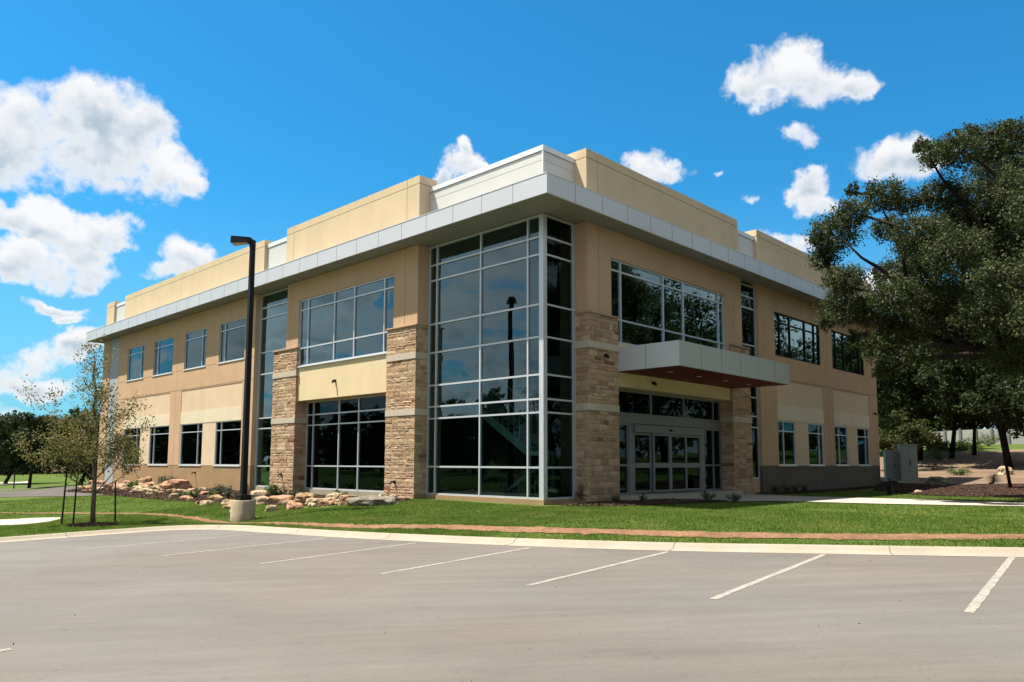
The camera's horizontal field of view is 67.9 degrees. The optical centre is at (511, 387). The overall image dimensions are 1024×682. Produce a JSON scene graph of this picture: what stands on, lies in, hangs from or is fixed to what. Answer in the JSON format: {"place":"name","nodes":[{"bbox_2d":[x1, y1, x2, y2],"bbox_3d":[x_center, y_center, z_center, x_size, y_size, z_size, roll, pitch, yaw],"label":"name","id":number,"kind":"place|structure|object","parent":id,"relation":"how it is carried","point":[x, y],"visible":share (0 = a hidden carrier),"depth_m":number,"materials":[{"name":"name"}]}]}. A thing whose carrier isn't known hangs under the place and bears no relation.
{"place":"outdoors","nodes":[
{"label":"outdoors","id":0,"kind":"place"},
{"bbox_2d":[0,517,59,524],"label":"driveway","id":1,"kind":"structure","parent":0,"point":[18,521],"depth_m":25.17,"materials":[{"name":"concrete"}]},
{"bbox_2d":[0,484,106,496],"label":"side road","id":2,"kind":"structure","parent":0,"point":[58,491],"depth_m":41.74,"materials":[{"name":"concrete"}]},
{"bbox_2d":[0,530,1023,681],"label":"parking lot","id":3,"kind":"structure","parent":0,"point":[234,614],"depth_m":8.29,"materials":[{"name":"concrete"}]},
{"bbox_2d":[77,533,260,549],"bbox_3d":[-7.858,3.614,17.922,0.112,0.071,4.401,-5,-8,42],"label":"stall line","id":4,"kind":"object","parent":3,"relation":"on","point":[167,541],"visible":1,"depth_m":17.76,"materials":[{"name":"paint"}]},
{"bbox_2d":[161,538,323,555],"bbox_3d":[-5.553,3.400,16.305,0.112,0.061,3.960,-5,-7,40],"label":"stall line","id":5,"kind":"object","parent":3,"relation":"on","point":[239,547],"visible":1,"depth_m":16.04,"materials":[{"name":"paint"}]},
{"bbox_2d":[259,543,412,563],"bbox_3d":[-3.193,3.187,14.705,0.111,0.056,3.823,-4,-7,37],"label":"stall line","id":6,"kind":"object","parent":3,"relation":"on","point":[334,553],"visible":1,"depth_m":14.44,"materials":[{"name":"paint"}]},
{"bbox_2d":[379,548,527,573],"bbox_3d":[-0.826,2.983,13.202,0.112,0.056,3.933,-4,-7,36],"label":"stall line","id":7,"kind":"object","parent":3,"relation":"on","point":[450,561],"visible":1,"depth_m":12.91,"materials":[{"name":"paint"}]},
{"bbox_2d":[527,552,667,585],"bbox_3d":[1.504,2.801,11.914,0.111,0.061,4.293,-4,-7,37],"label":"stall line","id":8,"kind":"object","parent":3,"relation":"on","point":[552,579],"visible":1,"depth_m":11.57,"materials":[{"name":"paint"}]},
{"bbox_2d":[709,554,825,598],"bbox_3d":[3.798,2.642,10.840,0.111,0.068,4.818,-4,-7,37],"label":"stall line","id":9,"kind":"object","parent":3,"relation":"on","point":[761,579],"visible":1,"depth_m":10.34,"materials":[{"name":"paint"}]},
{"bbox_2d":[964,557,1015,612],"bbox_3d":[6.274,2.491,9.881,0.112,0.074,5.154,-4,-7,37],"label":"stall line","id":10,"kind":"object","parent":3,"relation":"on","point":[977,601],"visible":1,"depth_m":9.27,"materials":[{"name":"paint"}]},
{"bbox_2d":[0,444,1023,556],"bbox_3d":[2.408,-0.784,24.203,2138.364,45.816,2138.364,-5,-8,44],"label":"ground","id":11,"kind":"structure","parent":0,"point":[44,481],"depth_m":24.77,"materials":[{"name":"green plant"}]},
{"bbox_2d":[0,481,32,484],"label":"side walk","id":12,"kind":"structure","parent":11,"relation":"on","point":[10,483],"depth_m":63.65,"materials":[{"name":"concrete"}]},
{"bbox_2d":[0,409,52,483],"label":"broad tree","id":13,"kind":"object","parent":11,"relation":"on","point":[8,424],"visible":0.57,"depth_m":61.16,"materials":[{"name":"green plant"}]},
{"bbox_2d":[0,414,60,473],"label":"woodland tree","id":14,"kind":"object","parent":11,"relation":"on","point":[41,470],"visible":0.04,"depth_m":100.67,"materials":[{"name":"green plant"}]},
{"bbox_2d":[10,411,57,487],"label":"young tree","id":15,"kind":"object","parent":11,"relation":"on","point":[28,418],"visible":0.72,"depth_m":51.18,"materials":[{"name":"green plant"}]},
{"bbox_2d":[24,412,99,484],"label":"broad tree","id":16,"kind":"object","parent":11,"relation":"on","point":[90,429],"visible":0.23,"depth_m":52.59,"materials":[{"name":"green plant"}]},
{"bbox_2d":[61,471,67,524],"bbox_3d":[-13.521,3.388,22.953,0.108,1.732,0.045,4,-7,-31],"label":"stake","id":17,"kind":"object","parent":11,"relation":"on","point":[64,498],"visible":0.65,"depth_m":22.95,"materials":[{"name":"brown metal"}]},
{"bbox_2d":[37,406,99,472],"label":"woodland tree","id":18,"kind":"object","parent":11,"relation":"on","point":[74,410],"visible":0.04,"depth_m":102.51,"materials":[{"name":"green plant"}]},
{"bbox_2d":[72,478,77,522],"bbox_3d":[-13.336,3.518,23.206,0.086,1.520,0.045,4,-7,-31],"label":"stake","id":19,"kind":"object","parent":11,"relation":"on","point":[74,502],"visible":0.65,"depth_m":23.20,"materials":[{"name":"brown metal"}]},
{"bbox_2d":[9,334,158,521],"bbox_3d":[-12.722,1.172,23.242,3.847,5.986,4.361,-5,-8,44],"label":"sapling","id":20,"kind":"object","parent":11,"relation":"on","point":[118,442],"visible":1,"depth_m":23.16,"materials":[{"name":"green plant"}]},
{"bbox_2d":[114,482,115,521],"bbox_3d":[-11.976,3.545,22.964,0.108,1.386,0.045,4,-7,-30],"label":"stake","id":21,"kind":"object","parent":11,"relation":"on","point":[115,503],"visible":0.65,"depth_m":22.95,"materials":[{"name":"brown metal"}]},
{"bbox_2d":[200,500,212,504],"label":"limestone rock","id":22,"kind":"object","parent":11,"relation":"on","point":[206,502],"visible":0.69,"depth_m":29.07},
{"bbox_2d":[66,486,407,504],"bbox_3d":[-15.575,5.002,35.952,31.166,0.362,4.288,-5,-8,44],"label":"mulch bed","id":23,"kind":"object","parent":11,"relation":"on","point":[168,498],"visible":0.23,"depth_m":33.98,"materials":[{"name":"brown wood"}]},
{"bbox_2d":[124,478,141,488],"bbox_3d":[-19.828,5.083,39.771,0.866,0.678,0.816,-5,-8,44],"label":"shrub","id":24,"kind":"object","parent":23,"relation":"on","point":[131,484],"visible":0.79,"depth_m":39.69,"materials":[{"name":"green plant"}]},
{"bbox_2d":[132,487,148,492],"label":"limestone rock","id":25,"kind":"object","parent":23,"relation":"on","point":[138,489],"visible":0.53,"depth_m":37.63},
{"bbox_2d":[137,476,151,482],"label":"limestone rock","id":26,"kind":"object","parent":23,"relation":"on","point":[146,479],"visible":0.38,"depth_m":43.69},
{"bbox_2d":[146,489,158,493],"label":"limestone rock","id":27,"kind":"object","parent":23,"relation":"on","point":[151,491],"visible":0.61,"depth_m":36.11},
{"bbox_2d":[156,473,176,483],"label":"shrub","id":28,"kind":"object","parent":23,"relation":"on","point":[162,480],"visible":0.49,"depth_m":40.88,"materials":[{"name":"green plant"}]},
{"bbox_2d":[166,488,177,493],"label":"limestone rock","id":29,"kind":"object","parent":23,"relation":"on","point":[171,491],"visible":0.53,"depth_m":35.70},
{"bbox_2d":[158,479,193,490],"bbox_3d":[-16.988,4.977,38.501,1.750,0.655,1.192,0,-6,3],"label":"limestone rock","id":30,"kind":"object","parent":23,"relation":"on","point":[176,484],"visible":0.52,"depth_m":38.09,"materials":[{"name":"stone"}]},
{"bbox_2d":[187,489,200,497],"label":"shrub","id":31,"kind":"object","parent":23,"relation":"on","point":[192,494],"visible":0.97,"depth_m":32.91,"materials":[{"name":"green plant"}]},
{"bbox_2d":[212,483,225,495],"bbox_3d":[-12.729,4.471,33.079,0.706,0.616,0.661,2,-6,-17],"label":"shrub","id":32,"kind":"object","parent":23,"relation":"on","point":[219,489],"visible":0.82,"depth_m":33.02,"materials":[{"name":"green plant"}]},
{"bbox_2d":[223,485,233,497],"bbox_3d":[-11.943,4.400,31.979,0.498,0.589,0.730,2,-6,-16],"label":"shrub","id":33,"kind":"object","parent":23,"relation":"on","point":[227,492],"visible":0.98,"depth_m":31.86,"materials":[{"name":"green plant"}]},
{"bbox_2d":[250,490,269,499],"bbox_3d":[-10.072,4.309,30.246,0.868,0.443,0.596,0,-6,5],"label":"limestone rock","id":34,"kind":"object","parent":23,"relation":"on","point":[255,494],"visible":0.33,"depth_m":30.03,"materials":[{"name":"stone"}]},
{"bbox_2d":[256,496,267,504],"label":"limestone rock","id":35,"kind":"object","parent":23,"relation":"on","point":[261,500],"visible":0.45,"depth_m":28.00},
{"bbox_2d":[263,481,287,496],"bbox_3d":[-9.304,4.037,29.780,0.951,0.764,0.877,-5,-8,44],"label":"shrub","id":36,"kind":"object","parent":23,"relation":"on","point":[271,491],"visible":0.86,"depth_m":29.76,"materials":[{"name":"green plant"}]},
{"bbox_2d":[266,495,293,502],"bbox_3d":[-8.519,4.144,28.111,0.977,0.337,0.695,-1,-6,14],"label":"limestone rock","id":37,"kind":"object","parent":23,"relation":"on","point":[277,499],"visible":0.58,"depth_m":27.86,"materials":[{"name":"stone"}]},
{"bbox_2d":[286,487,299,496],"bbox_3d":[-8.837,4.242,30.708,0.452,0.444,0.520,-5,-8,44],"label":"shrub","id":38,"kind":"object","parent":23,"relation":"on","point":[294,492],"visible":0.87,"depth_m":30.66,"materials":[{"name":"green plant"}]},
{"bbox_2d":[293,492,314,502],"bbox_3d":[-7.617,4.070,27.942,0.852,0.410,0.556,1,-6,-8],"label":"limestone rock","id":39,"kind":"object","parent":23,"relation":"on","point":[301,497],"visible":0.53,"depth_m":27.71,"materials":[{"name":"stone"}]},
{"bbox_2d":[308,498,331,506],"bbox_3d":[-6.643,3.979,26.289,0.798,0.314,0.568,2,-6,-15],"label":"limestone rock","id":40,"kind":"object","parent":23,"relation":"on","point":[313,503],"visible":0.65,"depth_m":26.09,"materials":[{"name":"stone"}]},
{"bbox_2d":[326,492,341,500],"bbox_3d":[-6.348,3.959,27.184,0.734,0.432,0.494,-1,-6,11],"label":"limestone rock","id":41,"kind":"object","parent":23,"relation":"on","point":[333,496],"visible":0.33,"depth_m":27.04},
{"bbox_2d":[338,495,357,504],"bbox_3d":[-5.631,3.872,26.174,0.663,0.366,0.595,1,-6,-8],"label":"limestone rock","id":42,"kind":"object","parent":23,"relation":"on","point":[342,499],"visible":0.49,"depth_m":25.94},
{"bbox_2d":[230,235,255,521],"bbox_3d":[-8.760,-0.204,24.790,1.035,9.610,0.750,0,-6,-3],"label":"lamp post","id":43,"kind":"object","parent":11,"relation":"on","point":[242,507],"visible":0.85,"depth_m":24.66,"materials":[{"name":"metal"}]},
{"bbox_2d":[265,504,277,511],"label":"limestone rock","id":44,"kind":"object","parent":11,"relation":"on","point":[271,507],"visible":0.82,"depth_m":25.86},
{"bbox_2d":[286,501,303,508],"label":"limestone rock","id":45,"kind":"object","parent":11,"relation":"on","point":[293,505],"visible":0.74,"depth_m":25.90,"materials":[{"name":"stone"}]},
{"bbox_2d":[318,500,334,506],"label":"limestone rock","id":46,"kind":"object","parent":11,"relation":"on","point":[323,503],"visible":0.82,"depth_m":25.99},
{"bbox_2d":[347,495,398,505],"bbox_3d":[-4.574,3.757,25.256,1.802,0.351,1.075,0,-6,3],"label":"limestone rock","id":47,"kind":"object","parent":11,"relation":"on","point":[373,500],"visible":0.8,"depth_m":24.83,"materials":[{"name":"stone"}]},
{"bbox_2d":[86,144,885,504],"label":"office building","id":48,"kind":"structure","parent":11,"relation":"on","point":[542,324],"depth_m":29.62,"materials":[{"name":"beige paint"}]},
{"bbox_2d":[123,428,140,464],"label":"window","id":49,"kind":"structure","parent":48,"relation":"in","point":[132,429],"depth_m":46.48,"materials":[{"name":"glass"}]},
{"bbox_2d":[126,345,144,381],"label":"window","id":50,"kind":"structure","parent":48,"relation":"in","point":[136,354],"depth_m":47.09,"materials":[{"name":"glass"}]},
{"bbox_2d":[148,426,168,465],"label":"window","id":51,"kind":"structure","parent":48,"relation":"in","point":[158,446],"depth_m":43.69,"materials":[{"name":"glass"}]},
{"bbox_2d":[152,337,173,376],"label":"window","id":52,"kind":"structure","parent":48,"relation":"in","point":[163,354],"depth_m":44.17,"materials":[{"name":"glass"}]},
{"bbox_2d":[178,423,202,465],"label":"window","id":53,"kind":"structure","parent":48,"relation":"in","point":[191,434],"depth_m":40.71,"materials":[{"name":"glass"}]},
{"bbox_2d":[183,328,206,370],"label":"window","id":54,"kind":"structure","parent":48,"relation":"in","point":[195,349],"depth_m":41.18,"materials":[{"name":"glass"}]},
{"bbox_2d":[213,420,240,465],"bbox_3d":[-14.060,2.785,37.702,2.860,2.250,0.190,-5,-8,44],"label":"window","id":55,"kind":"structure","parent":48,"relation":"in","point":[228,433],"depth_m":37.77,"materials":[{"name":"glass"}]},
{"bbox_2d":[217,317,245,363],"bbox_3d":[-14.003,-2.319,38.168,2.860,2.100,0.190,-5,-8,44],"label":"window","id":56,"kind":"structure","parent":48,"relation":"in","point":[232,333],"depth_m":38.25,"materials":[{"name":"glass"}]},
{"bbox_2d":[254,288,287,486],"bbox_3d":[-11.067,0.027,35.407,2.930,9.160,0.120,-5,-8,44],"label":"window","id":57,"kind":"structure","parent":48,"relation":"in","point":[273,313],"depth_m":35.85,"materials":[{"name":"glass"}]},
{"bbox_2d":[304,394,385,491],"bbox_3d":[-6.698,2.335,31.319,6.560,3.800,0.120,-5,-8,44],"label":"window","id":58,"kind":"structure","parent":48,"relation":"in","point":[345,449],"depth_m":31.44,"materials":[{"name":"glass"}]},
{"bbox_2d":[297,275,393,367],"bbox_3d":[-6.940,-2.585,31.368,6.960,3.020,0.205,-5,-8,44],"label":"window","id":59,"kind":"structure","parent":48,"relation":"in","point":[352,322],"depth_m":31.24,"materials":[{"name":"glass"}]},
{"bbox_2d":[633,432,651,492],"bbox_3d":[4.743,2.743,27.681,0.070,2.170,1.160,-5,-8,44],"label":"sliding door","id":60,"kind":"structure","parent":48,"relation":"in","point":[642,442],"depth_m":27.73,"materials":[{"name":"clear glass"}]},
{"bbox_2d":[652,433,670,491],"bbox_3d":[5.612,2.824,28.478,0.070,2.170,1.160,-5,-8,44],"label":"sliding door","id":61,"kind":"structure","parent":48,"relation":"in","point":[661,443],"depth_m":28.50,"materials":[{"name":"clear glass"}]},
{"bbox_2d":[611,258,724,349],"bbox_3d":[6.097,-2.730,29.050,0.120,2.920,7.960,-5,-8,44],"label":"window","id":62,"kind":"structure","parent":48,"relation":"in","point":[650,307],"depth_m":28.53,"materials":[{"name":"glass"}]},
{"bbox_2d":[670,434,687,491],"bbox_3d":[6.422,2.910,29.314,0.070,2.170,1.165,-5,-8,44],"label":"sliding door","id":63,"kind":"structure","parent":48,"relation":"in","point":[679,481],"depth_m":29.37,"materials":[{"name":"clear glass"}]},
{"bbox_2d":[687,435,701,490],"bbox_3d":[7.194,3.001,30.214,0.071,2.170,1.170,-5,-8,44],"label":"sliding door","id":64,"kind":"structure","parent":48,"relation":"in","point":[694,475],"depth_m":30.31,"materials":[{"name":"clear glass"}]},
{"bbox_2d":[741,283,759,478],"bbox_3d":[10.349,-0.296,33.352,0.120,8.550,1.540,-5,-8,44],"label":"window","id":65,"kind":"structure","parent":48,"relation":"in","point":[747,292],"depth_m":33.62,"materials":[{"name":"glass"}]},
{"bbox_2d":[778,420,797,465],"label":"window","id":66,"kind":"structure","parent":48,"relation":"in","point":[786,429],"depth_m":35.53,"materials":[{"name":"glass"}]},
{"bbox_2d":[774,312,819,364],"bbox_3d":[13.885,-2.314,37.112,0.120,2.070,5.200,-5,-8,44],"label":"window","id":67,"kind":"structure","parent":48,"relation":"in","point":[796,339],"depth_m":37.08,"materials":[{"name":"glass"}]},
{"bbox_2d":[808,423,825,465],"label":"window","id":68,"kind":"structure","parent":48,"relation":"in","point":[815,431],"depth_m":37.91,"materials":[{"name":"glass"}]},
{"bbox_2d":[835,426,849,465],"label":"window","id":69,"kind":"structure","parent":48,"relation":"in","point":[841,446],"depth_m":40.29,"materials":[{"name":"glass"}]},
{"bbox_2d":[831,330,863,375],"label":"window","id":70,"kind":"structure","parent":48,"relation":"in","point":[852,362],"depth_m":41.37,"materials":[{"name":"glass"}]},
{"bbox_2d":[857,428,871,465],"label":"window","id":71,"kind":"structure","parent":48,"relation":"in","point":[862,434],"depth_m":42.59,"materials":[{"name":"glass"}]},
{"bbox_2d":[0,525,1023,556],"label":"curb","id":72,"kind":"structure","parent":11,"relation":"on","point":[865,549],"depth_m":14.70,"materials":[{"name":"concrete"}]},
{"bbox_2d":[575,484,590,501],"bbox_3d":[2.377,3.453,24.665,0.583,0.622,0.623,3,-6,-23],"label":"shrub","id":73,"kind":"object","parent":11,"relation":"on","point":[579,495],"visible":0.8,"depth_m":24.64,"materials":[{"name":"green plant"}]},
{"bbox_2d":[570,502,693,505],"bbox_3d":[4.242,3.752,24.824,2.961,0.019,6.271,-5,-8,44],"label":"mulch bed","id":74,"kind":"object","parent":11,"relation":"on","point":[617,505],"visible":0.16,"depth_m":22.95,"materials":[{"name":"brown wood"}]},
{"bbox_2d":[611,494,620,501],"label":"shrub","id":75,"kind":"object","parent":74,"relation":"on","point":[615,498],"visible":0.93,"depth_m":24.66,"materials":[{"name":"green plant"}]},
{"bbox_2d":[668,497,677,505],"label":"shrub","id":76,"kind":"object","parent":11,"relation":"on","point":[672,502],"visible":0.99,"depth_m":23.20,"materials":[{"name":"green plant"}]},
{"bbox_2d":[700,489,715,502],"bbox_3d":[6.447,3.567,24.901,0.540,0.479,0.358,-4,-7,33],"label":"shrub","id":77,"kind":"object","parent":11,"relation":"on","point":[707,498],"visible":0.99,"depth_m":24.88,"materials":[{"name":"green plant"}]},
{"bbox_2d":[725,492,740,502],"bbox_3d":[7.370,3.667,25.348,0.613,0.391,0.385,-5,-8,44],"label":"shrub","id":78,"kind":"object","parent":11,"relation":"on","point":[735,498],"visible":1,"depth_m":25.29,"materials":[{"name":"green plant"}]},
{"bbox_2d":[683,494,1023,505],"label":"walkway","id":79,"kind":"structure","parent":11,"relation":"on","point":[753,497],"depth_m":26.74,"materials":[{"name":"concrete"}]},
{"bbox_2d":[887,479,892,494],"bbox_3d":[16.164,4.311,32.538,0.180,0.800,0.180,-5,-8,44],"label":"bollard light","id":80,"kind":"object","parent":11,"relation":"on","point":[889,489],"visible":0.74,"depth_m":32.48,"materials":[{"name":"brown metal"}]},
{"bbox_2d":[877,330,912,428],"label":"oak tree","id":81,"kind":"object","parent":11,"relation":"on","point":[881,414],"depth_m":66.41,"materials":[{"name":"green plant"}]},
{"bbox_2d":[877,397,939,432],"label":"woodland tree","id":82,"kind":"object","parent":11,"relation":"on","point":[930,425],"visible":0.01,"depth_m":89.89,"materials":[{"name":"green plant"}]},
{"bbox_2d":[801,116,1023,383],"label":"oak tree","id":83,"kind":"object","parent":11,"relation":"on","point":[980,237],"visible":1,"depth_m":26.07,"materials":[{"name":"green plant"}]},
{"bbox_2d":[924,441,949,451],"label":"bush","id":84,"kind":"object","parent":11,"relation":"on","point":[936,448],"visible":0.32,"depth_m":64.19,"materials":[{"name":"green plant"}]},
{"bbox_2d":[929,411,946,431],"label":"woodland tree","id":85,"kind":"object","parent":11,"relation":"on","point":[936,414],"visible":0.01,"depth_m":94.41,"materials":[{"name":"green plant"}]},
{"bbox_2d":[875,482,1023,496],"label":"mulch bed","id":86,"kind":"object","parent":11,"relation":"on","point":[963,490],"visible":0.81,"depth_m":35.30,"materials":[{"name":"brown wood"}]},
{"bbox_2d":[926,476,948,484],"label":"limestone rock","id":87,"kind":"object","parent":86,"relation":"on","point":[936,480],"visible":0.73,"depth_m":40.05,"materials":[{"name":"stone"}]},
{"bbox_2d":[958,373,1023,487],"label":"young tree","id":88,"kind":"object","parent":86,"relation":"on","point":[987,385],"visible":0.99,"depth_m":36.16,"materials":[{"name":"green plant"}]},
{"bbox_2d":[936,439,962,450],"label":"bush","id":89,"kind":"object","parent":11,"relation":"on","point":[944,444],"visible":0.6,"depth_m":63.82,"materials":[{"name":"green plant"}]},
{"bbox_2d":[892,428,1023,448],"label":"fence","id":90,"kind":"object","parent":11,"relation":"on","point":[960,434],"visible":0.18,"depth_m":76.45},
{"bbox_2d":[930,334,989,430],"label":"woodland tree","id":91,"kind":"object","parent":11,"relation":"on","point":[963,424],"visible":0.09,"depth_m":85.70,"materials":[{"name":"green plant"}]},
{"bbox_2d":[949,438,971,450],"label":"bush","id":92,"kind":"object","parent":11,"relation":"on","point":[961,446],"visible":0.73,"depth_m":63.23,"materials":[{"name":"green plant"}]},
{"bbox_2d":[958,438,986,450],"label":"bush","id":93,"kind":"object","parent":11,"relation":"on","point":[978,444],"visible":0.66,"depth_m":62.87,"materials":[{"name":"green plant"}]},
{"bbox_2d":[957,421,1014,429],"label":"woodland tree","id":94,"kind":"object","parent":11,"relation":"on","point":[986,425],"depth_m":93.31,"materials":[{"name":"green plant"}]},
{"bbox_2d":[969,431,1007,445],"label":"shrub","id":95,"kind":"object","parent":11,"relation":"on","point":[991,441],"visible":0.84,"depth_m":68.83,"materials":[{"name":"green plant"}]},
{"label":"mulch ring","id":96,"kind":"structure","parent":11,"relation":"on","visible":0},
{"bbox_2d":[66,482,1023,526],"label":"bark chips","id":97,"kind":"object","parent":96,"relation":"on","point":[602,502],"visible":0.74,"depth_m":32.66,"materials":[{"name":"wood"}]},
{"bbox_2d":[0,512,1023,539],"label":"dirt path","id":98,"kind":"structure","parent":0,"point":[834,536],"depth_m":15.57,"materials":[{"name":"soil"}]},
{"bbox_2d":[0,0,1023,428],"label":"sky","id":99,"kind":"structure","parent":0,"point":[138,137],"materials":[{"name":"blue"}]},
{"bbox_2d":[880,449,1023,484],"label":"soil","id":100,"kind":"structure","parent":0,"point":[984,465],"depth_m":51.89,"materials":[{"name":"soil"}]},
{"bbox_2d":[881,450,899,480],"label":"utility cabinet","id":101,"kind":"object","parent":100,"relation":"on","point":[891,464],"visible":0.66,"depth_m":44.97,"materials":[{"name":"metal"}]},
{"bbox_2d":[897,444,918,482],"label":"utility cabinet","id":102,"kind":"object","parent":100,"relation":"on","point":[908,463],"visible":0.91,"depth_m":43.70,"materials":[{"name":"metal"}]},
{"bbox_2d":[878,409,942,451],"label":"bush","id":103,"kind":"object","parent":100,"relation":"on","point":[919,436],"visible":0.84,"depth_m":52.36,"materials":[{"name":"green plant"}]},
{"bbox_2d":[874,326,989,460],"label":"oak tree","id":104,"kind":"object","parent":100,"relation":"on","point":[914,406],"visible":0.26,"depth_m":56.79,"materials":[{"name":"green plant"}]},
{"bbox_2d":[907,379,959,457],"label":"young tree","id":105,"kind":"object","parent":100,"relation":"on","point":[953,436],"visible":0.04,"depth_m":57.66,"materials":[{"name":"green plant"}]},
{"bbox_2d":[924,446,955,459],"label":"shrub","id":106,"kind":"object","parent":100,"relation":"on","point":[939,454],"visible":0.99,"depth_m":57.20,"materials":[{"name":"green plant"}]},
{"bbox_2d":[938,410,978,454],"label":"young tree","id":107,"kind":"object","parent":100,"relation":"on","point":[974,449],"visible":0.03,"depth_m":58.74,"materials":[{"name":"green plant"}]},
{"bbox_2d":[944,467,975,475],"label":"shrub","id":108,"kind":"object","parent":100,"relation":"on","point":[956,472],"visible":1,"depth_m":46.30,"materials":[{"name":"green plant"}]},
{"bbox_2d":[912,324,1023,467],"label":"oak tree","id":109,"kind":"object","parent":100,"relation":"on","point":[952,381],"visible":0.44,"depth_m":50.55,"materials":[{"name":"green plant"}]},
{"bbox_2d":[997,466,1013,474],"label":"limestone rock","id":110,"kind":"object","parent":100,"relation":"on","point":[1001,470],"visible":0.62,"depth_m":45.72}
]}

